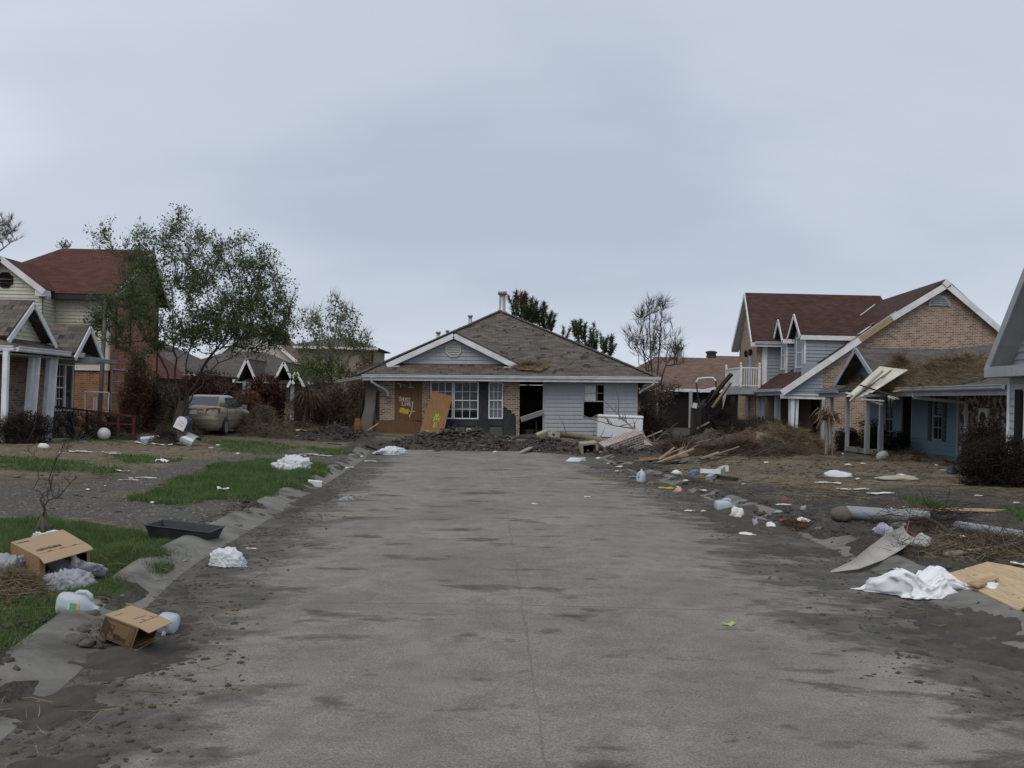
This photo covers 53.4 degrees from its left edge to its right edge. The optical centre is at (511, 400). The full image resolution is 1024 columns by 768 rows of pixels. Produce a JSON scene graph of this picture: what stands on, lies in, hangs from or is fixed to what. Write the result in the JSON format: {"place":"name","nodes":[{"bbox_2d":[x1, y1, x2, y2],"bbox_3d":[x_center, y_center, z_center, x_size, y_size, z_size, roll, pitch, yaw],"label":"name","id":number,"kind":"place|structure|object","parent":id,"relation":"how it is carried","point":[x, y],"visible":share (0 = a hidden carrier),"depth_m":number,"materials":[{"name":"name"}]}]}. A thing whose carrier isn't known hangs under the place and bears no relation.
{"place":"outdoors","nodes":[
{"label":"outdoors","id":0,"kind":"place"},
{"bbox_2d":[0,248,170,429],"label":"cream house","id":1,"kind":"structure","parent":0,"point":[55,285],"depth_m":38.12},
{"bbox_2d":[0,450,1023,767],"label":"road","id":2,"kind":"structure","parent":0,"point":[520,610],"depth_m":6.75,"materials":[{"name":"concrete"}]},
{"bbox_2d":[157,612,179,635],"bbox_3d":[-2.429,1.587,7.160,0.152,0.183,0.258,12,-8,-9],"label":"water jug","id":3,"kind":"object","parent":2,"relation":"on","point":[174,618],"visible":0.56,"depth_m":7.12,"materials":[{"name":"plastic"}]},
{"bbox_2d":[208,546,246,567],"bbox_3d":[-2.780,1.529,10.012,0.393,0.191,0.218,1,0,15],"label":"white bag","id":4,"kind":"object","parent":2,"relation":"on","point":[231,556],"visible":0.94,"depth_m":9.93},
{"bbox_2d":[372,446,407,454],"bbox_3d":[-3.578,1.476,30.447,1.158,0.271,0.585,1,0,-26],"label":"white bag","id":5,"kind":"object","parent":2,"relation":"on","point":[390,450],"visible":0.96,"depth_m":30.28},
{"bbox_2d":[0,464,1023,767],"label":"mud drift","id":6,"kind":"object","parent":2,"relation":"on","point":[966,628],"visible":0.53,"depth_m":7.21,"materials":[{"name":"soil"}]},
{"bbox_2d":[99,605,172,650],"bbox_3d":[-2.464,1.497,6.676,0.911,0.215,0.272,1,0,44],"label":"cardboard box","id":7,"kind":"object","parent":6,"relation":"on","point":[131,626],"visible":1,"depth_m":6.62,"materials":[{"name":"cardboard"}]},
{"bbox_2d":[0,467,1023,767],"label":"mud crumbs","id":8,"kind":"object","parent":2,"relation":"on","point":[116,723],"visible":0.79,"depth_m":6.62,"materials":[{"name":"soil"}]},
{"bbox_2d":[600,454,1023,648],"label":"kerb","id":9,"kind":"structure","parent":2,"relation":"on","point":[964,598],"depth_m":10.61,"materials":[{"name":"concrete"}]},
{"bbox_2d":[950,562,1023,610],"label":"plywood sheet","id":10,"kind":"object","parent":9,"relation":"on","point":[1009,591],"visible":0.7,"depth_m":9.53,"materials":[{"name":"wood"}]},
{"bbox_2d":[830,526,918,571],"bbox_3d":[4.097,1.624,11.214,0.310,0.270,2.431,1,0,38],"label":"curled sheet","id":11,"kind":"object","parent":2,"relation":"on","point":[871,554],"visible":0.92,"depth_m":11.21,"materials":[{"name":"metal"}]},
{"bbox_2d":[850,565,998,598],"bbox_3d":[3.884,1.637,9.285,1.487,0.264,0.484,1,0,0],"label":"white sheet","id":12,"kind":"object","parent":2,"relation":"on","point":[934,582],"visible":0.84,"depth_m":9.19,"materials":[{"name":"fabric"}]},
{"bbox_2d":[0,414,1023,756],"bbox_3d":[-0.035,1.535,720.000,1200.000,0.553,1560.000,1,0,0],"label":"ground","id":13,"kind":"structure","parent":0,"point":[138,592],"depth_m":18.80,"materials":[{"name":"soil"}]},
{"bbox_2d":[0,212,24,250],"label":"bare tree","id":14,"kind":"object","parent":13,"relation":"on","point":[5,233],"visible":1,"depth_m":100.21,"materials":[{"name":"brown plant"}]},
{"bbox_2d":[0,552,24,570],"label":"grey bag","id":15,"kind":"object","parent":13,"relation":"on","point":[8,557],"visible":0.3,"depth_m":8.89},
{"bbox_2d":[0,408,56,443],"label":"dead hedge","id":16,"kind":"object","parent":13,"relation":"on","point":[31,428],"visible":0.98,"depth_m":27.35,"materials":[{"name":"brown plant"}]},
{"bbox_2d":[0,555,75,605],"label":"straw heap","id":17,"kind":"object","parent":13,"relation":"on","point":[10,581],"visible":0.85,"depth_m":7.86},
{"bbox_2d":[11,530,92,578],"bbox_3d":[-4.179,1.391,9.210,0.525,0.270,1.364,1,0,-36],"label":"cardboard box","id":18,"kind":"object","parent":13,"relation":"on","point":[42,550],"visible":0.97,"depth_m":9.07,"materials":[{"name":"cardboard"}]},
{"bbox_2d":[26,433,78,531],"bbox_3d":[-5.233,0.936,11.594,0.664,1.183,0.252,1,0,0],"label":"bare sapling","id":19,"kind":"object","parent":13,"relation":"on","point":[42,524],"visible":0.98,"depth_m":11.57,"materials":[{"name":"brown plant"}]},
{"bbox_2d":[0,299,116,442],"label":"porch house","id":20,"kind":"structure","parent":13,"relation":"on","point":[40,357],"depth_m":29.83,"materials":[{"name":"grey"}]},
{"bbox_2d":[55,364,65,410],"bbox_3d":[-14.462,-0.428,32.544,0.104,1.520,0.671,1,0,0],"label":"window","id":21,"kind":"structure","parent":20,"relation":"in","point":[63,376],"depth_m":32.83,"materials":[{"name":"white glass"}]},
{"bbox_2d":[65,364,73,410],"bbox_3d":[-14.462,-0.428,33.189,0.104,1.520,0.619,1,0,0],"label":"window","id":22,"kind":"structure","parent":20,"relation":"in","point":[69,384],"depth_m":33.29,"materials":[{"name":"glass"}]},
{"bbox_2d":[43,568,97,591],"bbox_3d":[-3.590,1.449,8.302,0.463,0.190,0.349,1,0,-11],"label":"grey bag","id":23,"kind":"object","parent":13,"relation":"on","point":[76,576],"visible":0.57,"depth_m":8.21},
{"bbox_2d":[45,558,108,572],"bbox_3d":[-3.832,1.465,8.948,0.542,0.179,0.159,1,0,-10],"label":"grey bag","id":24,"kind":"object","parent":13,"relation":"on","point":[63,563],"visible":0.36,"depth_m":8.93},
{"bbox_2d":[55,590,99,613],"bbox_3d":[-3.171,1.483,7.467,0.289,0.205,0.174,7,-1,-2],"label":"water jug","id":25,"kind":"object","parent":13,"relation":"on","point":[80,600],"visible":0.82,"depth_m":7.40,"materials":[{"name":"plastic"}]},
{"bbox_2d":[60,609,108,648],"bbox_3d":[-2.964,1.590,7.028,0.336,0.154,0.918,1,0,-25],"label":"mud clod pile","id":26,"kind":"object","parent":13,"relation":"on","point":[86,639],"visible":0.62,"depth_m":6.78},
{"bbox_2d":[54,406,135,439],"bbox_3d":[-13.005,0.675,31.625,2.830,1.014,0.510,1,0,0],"label":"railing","id":27,"kind":"object","parent":13,"relation":"on","point":[118,423],"visible":0.67,"depth_m":31.37,"materials":[{"name":"metal"}]},
{"bbox_2d":[53,407,144,439],"bbox_3d":[-12.932,0.692,31.778,1.289,1.245,3.636,1,0,16],"label":"dead hedge","id":28,"kind":"object","parent":13,"relation":"on","point":[78,434],"visible":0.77,"depth_m":30.95,"materials":[{"name":"brown plant"}]},
{"bbox_2d":[97,299,107,427],"bbox_3d":[-13.881,-1.145,34.500,0.273,4.604,0.150,1,0,0],"label":"pole","id":29,"kind":"object","parent":13,"relation":"on","point":[101,377],"visible":0.61,"depth_m":34.44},
{"bbox_2d":[114,344,154,432],"bbox_3d":[-13.642,-0.474,36.783,1.654,3.451,1.575,1,0,0],"label":"dead conifer","id":30,"kind":"object","parent":13,"relation":"on","point":[135,399],"visible":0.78,"depth_m":36.62,"materials":[{"name":"orange plant"}]},
{"bbox_2d":[140,369,184,431],"bbox_3d":[-12.849,0.053,37.511,2.167,2.719,1.763,1,0,0],"label":"dead conifer","id":31,"kind":"object","parent":13,"relation":"on","point":[157,400],"visible":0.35,"depth_m":37.19,"materials":[{"name":"brown plant"}]},
{"bbox_2d":[142,423,182,445],"bbox_3d":[-10.260,1.017,30.175,1.379,0.782,1.475,1,0,-15],"label":"root clump","id":32,"kind":"object","parent":13,"relation":"on","point":[166,437],"visible":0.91,"depth_m":29.97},
{"bbox_2d":[0,456,331,650],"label":"grass","id":33,"kind":"structure","parent":13,"relation":"on","point":[204,480],"depth_m":11.97,"materials":[{"name":"plant"}]},
{"bbox_2d":[157,355,189,398],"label":"red roof house","id":34,"kind":"structure","parent":13,"relation":"on","point":[169,365],"depth_m":49.93,"materials":[{"name":"grey brick"}]},
{"bbox_2d":[145,390,212,436],"bbox_3d":[-11.806,0.485,35.695,2.749,1.906,1.815,1,0,0],"label":"shrub","id":35,"kind":"object","parent":13,"relation":"on","point":[168,418],"visible":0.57,"depth_m":35.61,"materials":[{"name":"brown plant"}]},
{"bbox_2d":[173,416,192,444],"bbox_3d":[-9.700,0.871,30.003,0.444,0.841,0.495,1,0,0],"label":"fallen mailbox","id":36,"kind":"object","parent":13,"relation":"on","point":[182,425],"visible":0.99,"depth_m":29.80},
{"bbox_2d":[144,519,224,539],"bbox_3d":[-3.732,1.502,11.615,0.783,0.165,0.420,5,4,8],"label":"black tray","id":37,"kind":"object","parent":13,"relation":"on","point":[166,528],"visible":0.86,"depth_m":11.49,"materials":[{"name":"plastic"}]},
{"bbox_2d":[0,447,369,740],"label":"kerb","id":38,"kind":"structure","parent":13,"relation":"on","point":[48,655],"depth_m":7.70,"materials":[{"name":"concrete"}]},
{"bbox_2d":[75,203,303,436],"bbox_3d":[-11.069,-2.666,34.976,7.898,8.229,5.717,1,0,0],"label":"broadleaf tree","id":39,"kind":"object","parent":13,"relation":"on","point":[233,325],"visible":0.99,"depth_m":34.54,"materials":[{"name":"green plant"}]},
{"bbox_2d":[158,344,237,394],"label":"long roof house","id":40,"kind":"structure","parent":13,"relation":"on","point":[194,363],"depth_m":55.27,"materials":[{"name":"grey brick"}]},
{"bbox_2d":[174,363,241,402],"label":"maroon shrub","id":41,"kind":"object","parent":13,"relation":"on","point":[209,386],"visible":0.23,"depth_m":46.52,"materials":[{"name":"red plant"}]},
{"bbox_2d":[188,395,248,434],"bbox_3d":[-11.423,0.512,38.912,2.140,1.485,4.875,1,0,1],"label":"parked car","id":42,"kind":"object","parent":13,"relation":"on","point":[222,414],"visible":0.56,"depth_m":37.38,"materials":[{"name":"beige paint"}]},
{"bbox_2d":[236,389,260,412],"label":"rust shrub","id":43,"kind":"object","parent":13,"relation":"on","point":[242,400],"visible":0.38,"depth_m":43.35,"materials":[{"name":"brown plant"}]},
{"bbox_2d":[228,401,287,434],"bbox_3d":[-9.831,0.688,39.804,2.831,1.690,3.228,1,0,-42],"label":"straw heap","id":44,"kind":"object","parent":13,"relation":"on","point":[265,415],"visible":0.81,"depth_m":39.31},
{"bbox_2d":[215,326,314,371],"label":"cream gable house","id":45,"kind":"structure","parent":13,"relation":"on","point":[289,354],"depth_m":81.50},
{"bbox_2d":[244,372,287,424],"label":"maroon shrub","id":46,"kind":"object","parent":13,"relation":"on","point":[274,393],"visible":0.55,"depth_m":48.70,"materials":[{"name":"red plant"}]},
{"bbox_2d":[202,351,337,420],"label":"gabled brick house","id":47,"kind":"structure","parent":13,"relation":"on","point":[245,368],"depth_m":61.50,"materials":[{"name":"grey"}]},
{"bbox_2d":[236,421,304,438],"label":"straw heap","id":48,"kind":"object","parent":13,"relation":"on","point":[284,432],"visible":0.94,"depth_m":37.72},
{"bbox_2d":[271,454,311,469],"bbox_3d":[-4.743,1.333,21.802,0.798,0.393,0.927,1,0,-24],"label":"white bag","id":49,"kind":"object","parent":13,"relation":"on","point":[291,461],"visible":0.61,"depth_m":21.57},
{"bbox_2d":[284,386,331,423],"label":"dead palm","id":50,"kind":"object","parent":13,"relation":"on","point":[305,397],"visible":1,"depth_m":44.21,"materials":[{"name":"brown plant"}]},
{"bbox_2d":[281,368,365,427],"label":"dead brush","id":51,"kind":"object","parent":13,"relation":"on","point":[341,410],"visible":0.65,"depth_m":45.70,"materials":[{"name":"brown plant"}]},
{"bbox_2d":[287,288,376,414],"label":"upright tree","id":52,"kind":"object","parent":13,"relation":"on","point":[326,367],"visible":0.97,"depth_m":47.79,"materials":[{"name":"green plant"}]},
{"bbox_2d":[290,423,376,441],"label":"mud heap","id":53,"kind":"object","parent":13,"relation":"on","point":[334,432],"visible":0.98,"depth_m":37.44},
{"bbox_2d":[292,338,390,404],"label":"ochre house","id":54,"kind":"structure","parent":13,"relation":"on","point":[379,355],"depth_m":88.00,"materials":[{"name":"grey"}]},
{"bbox_2d":[351,345,376,414],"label":"red leaf bush","id":55,"kind":"object","parent":13,"relation":"on","point":[365,364],"visible":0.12,"depth_m":61.84,"materials":[{"name":"orange plant"}]},
{"bbox_2d":[420,391,451,433],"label":"plywood sheet","id":56,"kind":"object","parent":13,"relation":"on","point":[436,415],"visible":0.84,"depth_m":41.30,"materials":[{"name":"brown wood"}]},
{"bbox_2d":[375,425,524,451],"bbox_3d":[-1.837,1.342,34.287,6.020,1.036,3.710,1,0,0],"label":"mud heap","id":57,"kind":"object","parent":13,"relation":"on","point":[444,438],"visible":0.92,"depth_m":33.67,"materials":[{"name":"soil"}]},
{"bbox_2d":[338,291,660,438],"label":"flooded house","id":58,"kind":"structure","parent":13,"relation":"on","point":[476,378],"depth_m":42.02,"materials":[{"name":"grey wood"}]},
{"bbox_2d":[430,381,452,418],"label":"window","id":59,"kind":"structure","parent":58,"relation":"in","point":[445,390],"depth_m":42.01,"materials":[{"name":"white glass"}]},
{"bbox_2d":[453,382,478,418],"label":"window","id":60,"kind":"structure","parent":58,"relation":"in","point":[462,391],"depth_m":42.07,"materials":[{"name":"white glass"}]},
{"bbox_2d":[488,382,502,418],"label":"window","id":61,"kind":"structure","parent":58,"relation":"in","point":[495,403],"depth_m":42.09,"materials":[{"name":"white glass"}]},
{"bbox_2d":[506,358,548,370],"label":"straw heap","id":62,"kind":"object","parent":58,"relation":"on","point":[532,365],"visible":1,"depth_m":41.94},
{"bbox_2d":[582,384,604,418],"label":"window","id":63,"kind":"structure","parent":58,"relation":"in","point":[589,390],"depth_m":42.08,"materials":[{"name":"glass"}]},
{"bbox_2d":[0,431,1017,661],"bbox_3d":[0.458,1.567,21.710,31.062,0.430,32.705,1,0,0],"label":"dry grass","id":64,"kind":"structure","parent":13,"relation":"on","point":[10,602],"depth_m":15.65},
{"bbox_2d":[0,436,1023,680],"bbox_3d":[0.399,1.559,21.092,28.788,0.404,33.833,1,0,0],"label":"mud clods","id":65,"kind":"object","parent":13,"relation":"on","point":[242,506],"visible":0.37,"depth_m":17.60,"materials":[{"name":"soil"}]},
{"bbox_2d":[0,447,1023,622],"bbox_3d":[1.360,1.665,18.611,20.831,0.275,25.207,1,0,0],"label":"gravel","id":66,"kind":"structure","parent":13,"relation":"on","point":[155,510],"depth_m":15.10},
{"bbox_2d":[506,288,557,330],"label":"pine tree","id":67,"kind":"object","parent":13,"relation":"on","point":[534,313],"visible":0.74,"depth_m":57.55,"materials":[{"name":"green plant"}]},
{"bbox_2d":[513,433,598,454],"bbox_3d":[1.321,1.484,34.342,3.786,0.809,3.296,1,0,28],"label":"mud heap","id":68,"kind":"object","parent":13,"relation":"on","point":[546,444],"visible":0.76,"depth_m":33.56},
{"bbox_2d":[558,416,612,441],"bbox_3d":[3.097,1.171,37.752,0.685,1.139,6.258,1,0,-22],"label":"fallen log","id":69,"kind":"object","parent":13,"relation":"on","point":[565,434],"visible":0.51,"depth_m":39.10,"materials":[{"name":"wood"}]},
{"bbox_2d":[560,318,616,355],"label":"pine tree","id":70,"kind":"object","parent":13,"relation":"on","point":[579,329],"visible":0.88,"depth_m":61.87,"materials":[{"name":"green plant"}]},
{"bbox_2d":[596,414,643,437],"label":"chest freezer","id":71,"kind":"object","parent":13,"relation":"on","point":[609,431],"visible":0.74,"depth_m":40.56,"materials":[{"name":"white metal"}]},
{"bbox_2d":[574,445,674,457],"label":"mud heap","id":72,"kind":"object","parent":13,"relation":"on","point":[641,452],"visible":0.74,"depth_m":32.23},
{"bbox_2d":[598,429,652,449],"bbox_3d":[3.582,1.488,33.017,1.939,0.656,0.681,-19,19,-13],"label":"fallen chimney","id":73,"kind":"object","parent":13,"relation":"on","point":[633,436],"visible":0.66,"depth_m":32.86,"materials":[{"name":"brick"}]},
{"bbox_2d":[620,289,693,424],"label":"bare tree","id":74,"kind":"object","parent":13,"relation":"on","point":[675,348],"visible":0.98,"depth_m":59.96,"materials":[{"name":"brown plant"}]},
{"bbox_2d":[637,390,679,438],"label":"dead brush","id":75,"kind":"object","parent":13,"relation":"on","point":[645,412],"visible":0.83,"depth_m":44.35,"materials":[{"name":"brown plant"}]},
{"bbox_2d":[637,376,684,433],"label":"dry leaved tree","id":76,"kind":"object","parent":13,"relation":"on","point":[663,388],"visible":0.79,"depth_m":46.27,"materials":[{"name":"brown plant"}]},
{"bbox_2d":[643,430,718,455],"bbox_3d":[5.674,1.485,34.240,3.572,1.017,3.272,1,0,38],"label":"straw heap","id":77,"kind":"object","parent":13,"relation":"on","point":[678,442],"visible":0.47,"depth_m":34.03,"materials":[{"name":"brown plant"}]},
{"bbox_2d":[637,347,738,427],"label":"carport house","id":78,"kind":"structure","parent":13,"relation":"on","point":[687,375],"depth_m":67.58,"materials":[{"name":"brown brick"}]},
{"bbox_2d":[678,418,743,440],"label":"straw heap","id":79,"kind":"object","parent":13,"relation":"on","point":[706,433],"visible":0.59,"depth_m":42.86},
{"bbox_2d":[700,465,728,480],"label":"white beam","id":80,"kind":"structure","parent":13,"relation":"on","point":[714,473],"depth_m":22.80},
{"bbox_2d":[694,373,735,432],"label":"collapsed shed","id":81,"kind":"structure","parent":13,"relation":"on","point":[709,404],"depth_m":47.62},
{"bbox_2d":[705,407,737,429],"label":"dead shrub","id":82,"kind":"object","parent":13,"relation":"on","point":[721,417],"visible":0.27,"depth_m":46.94,"materials":[{"name":"brown plant"}]},
{"bbox_2d":[652,432,818,456],"bbox_3d":[7.135,1.483,33.816,6.072,1.053,2.728,1,0,0],"label":"straw heap","id":83,"kind":"object","parent":13,"relation":"on","point":[745,445],"visible":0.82,"depth_m":33.40,"materials":[{"name":"brown plant"}]},
{"bbox_2d":[708,417,794,442],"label":"straw heap","id":84,"kind":"object","parent":13,"relation":"on","point":[748,432],"visible":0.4,"depth_m":40.28,"materials":[{"name":"brown plant"}]},
{"bbox_2d":[751,419,837,454],"bbox_3d":[9.699,1.345,35.594,3.856,1.453,3.196,1,0,0],"label":"straw heap","id":85,"kind":"object","parent":13,"relation":"on","point":[795,436],"visible":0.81,"depth_m":35.07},
{"bbox_2d":[809,406,842,454],"bbox_3d":[10.685,1.013,34.541,1.278,1.653,1.370,1,0,0],"label":"withered plant","id":86,"kind":"object","parent":13,"relation":"on","point":[827,416],"visible":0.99,"depth_m":34.45,"materials":[{"name":"beige plant"}]},
{"bbox_2d":[831,506,851,521],"bbox_3d":[4.814,1.654,14.904,0.276,0.235,0.269,1,0,-31],"label":"mud lump","id":87,"kind":"object","parent":13,"relation":"on","point":[841,514],"visible":1,"depth_m":14.82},
{"bbox_2d":[832,425,862,451],"bbox_3d":[12.558,1.428,38.026,1.419,1.285,1.116,1,0,0],"label":"dead shrub","id":88,"kind":"object","parent":13,"relation":"on","point":[839,435],"visible":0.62,"depth_m":37.84,"materials":[{"name":"brown plant"}]},
{"bbox_2d":[725,279,1000,440],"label":"brick gable house","id":89,"kind":"structure","parent":13,"relation":"on","point":[795,351],"depth_m":46.12,"materials":[{"name":"red"}]},
{"bbox_2d":[854,416,889,453],"bbox_3d":[12.821,1.281,36.239,1.408,1.679,1.170,1,0,0],"label":"dead shrub","id":90,"kind":"object","parent":13,"relation":"on","point":[873,434],"visible":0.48,"depth_m":36.10,"materials":[{"name":"brown plant"}]},
{"bbox_2d":[847,506,929,524],"bbox_3d":[5.488,1.671,14.882,1.146,0.216,0.200,1,0,19],"label":"grey pipe","id":91,"kind":"object","parent":13,"relation":"on","point":[857,513],"visible":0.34,"depth_m":14.85,"materials":[{"name":"plastic"}]},
{"bbox_2d":[883,427,913,453],"bbox_3d":[13.130,1.461,34.989,1.419,1.271,1.108,1,0,0],"label":"dead shrub","id":92,"kind":"object","parent":13,"relation":"on","point":[902,442],"visible":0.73,"depth_m":34.80,"materials":[{"name":"black plant"}]},
{"bbox_2d":[853,520,943,560],"bbox_3d":[4.621,1.672,12.201,1.110,0.630,2.502,1,0,18],"label":"twig tangle","id":93,"kind":"object","parent":13,"relation":"on","point":[908,545],"visible":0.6,"depth_m":11.53,"materials":[{"name":"brown plant"}]},
{"bbox_2d":[814,344,1006,462],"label":"blue house","id":94,"kind":"structure","parent":13,"relation":"on","point":[935,419],"depth_m":34.22,"materials":[{"name":"grey"}]},
{"bbox_2d":[884,397,893,443],"bbox_3d":[14.006,0.668,37.750,0.104,1.900,0.900,1,0,0],"label":"window","id":95,"kind":"structure","parent":94,"relation":"in","point":[889,402],"depth_m":37.88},
{"bbox_2d":[862,344,925,393],"bbox_3d":[12.653,-1.080,33.211,2.845,1.834,4.050,1,0,28],"label":"straw heap","id":96,"kind":"object","parent":94,"relation":"on","point":[899,360],"visible":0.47,"depth_m":32.69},
{"bbox_2d":[845,366,907,404],"bbox_3d":[11.569,-0.496,32.438,0.780,1.257,2.236,1,0,-22],"label":"collapsed eave","id":97,"kind":"object","parent":96,"relation":"on","point":[876,374],"visible":1,"depth_m":32.37,"materials":[{"name":"beige paint"}]},
{"bbox_2d":[902,396,911,446],"bbox_3d":[14.376,1.677,36.550,0.786,3.800,0.050,1,0,-7],"label":"doorway","id":98,"kind":"structure","parent":94,"relation":"in","point":[906,422],"depth_m":36.49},
{"bbox_2d":[932,396,941,440],"bbox_3d":[14.040,0.509,33.450,0.163,1.580,0.800,1,0,0],"label":"window","id":99,"kind":"structure","parent":94,"relation":"in","point":[934,416],"depth_m":33.80,"materials":[{"name":"white glass"}]},
{"bbox_2d":[890,346,988,389],"bbox_3d":[12.934,-1.011,29.926,2.534,1.452,7.764,1,0,0],"label":"straw heap","id":100,"kind":"object","parent":94,"relation":"on","point":[956,369],"visible":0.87,"depth_m":29.33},
{"bbox_2d":[865,448,955,465],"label":"straw heap","id":101,"kind":"object","parent":13,"relation":"on","point":[911,456],"visible":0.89,"depth_m":31.12,"materials":[{"name":"brown plant"}]},
{"bbox_2d":[861,484,966,535],"bbox_3d":[5.616,1.679,14.441,1.591,0.943,3.171,1,0,17],"label":"twig tangle","id":102,"kind":"object","parent":13,"relation":"on","point":[904,522],"visible":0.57,"depth_m":14.11,"materials":[{"name":"brown plant"}]},
{"bbox_2d":[904,483,980,529],"bbox_3d":[6.203,1.646,14.721,1.303,1.036,2.416,1,0,26],"label":"twig tangle","id":103,"kind":"object","parent":13,"relation":"on","point":[943,513],"visible":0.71,"depth_m":14.60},
{"bbox_2d":[903,513,1023,562],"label":"twig tangle","id":104,"kind":"object","parent":13,"relation":"on","point":[966,545],"visible":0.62,"depth_m":11.55,"materials":[{"name":"plant"}]},
{"bbox_2d":[922,505,1023,559],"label":"twig tangle","id":105,"kind":"object","parent":13,"relation":"on","point":[964,541],"visible":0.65,"depth_m":11.98,"materials":[{"name":"brown plant"}]},
{"bbox_2d":[954,413,1003,462],"bbox_3d":[11.855,1.111,25.742,1.149,1.744,1.325,1,0,0],"label":"dead hedge","id":106,"kind":"object","parent":13,"relation":"on","point":[976,435],"visible":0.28,"depth_m":25.54,"materials":[{"name":"brown plant"}]},
{"bbox_2d":[953,431,1023,487],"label":"dead hedge","id":107,"kind":"object","parent":13,"relation":"on","point":[1002,466],"visible":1,"depth_m":21.98,"materials":[{"name":"brown plant"}]},
{"bbox_2d":[953,521,1023,539],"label":"grey pipe","id":108,"kind":"object","parent":13,"relation":"on","point":[970,526],"visible":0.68,"depth_m":13.67,"materials":[{"name":"plastic"}]},
{"bbox_2d":[984,268,1023,478],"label":"grey house","id":109,"kind":"structure","parent":13,"relation":"on","point":[1005,359],"depth_m":23.11,"materials":[{"name":"blue"}]},
{"bbox_2d":[0,417,1023,520],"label":"thin grass","id":110,"kind":"structure","parent":0,"point":[148,458],"depth_m":21.58,"materials":[{"name":"plant"}]},
{"bbox_2d":[0,0,1023,366],"label":"sky","id":111,"kind":"structure","parent":0,"point":[421,162],"materials":[{"name":"grey"}]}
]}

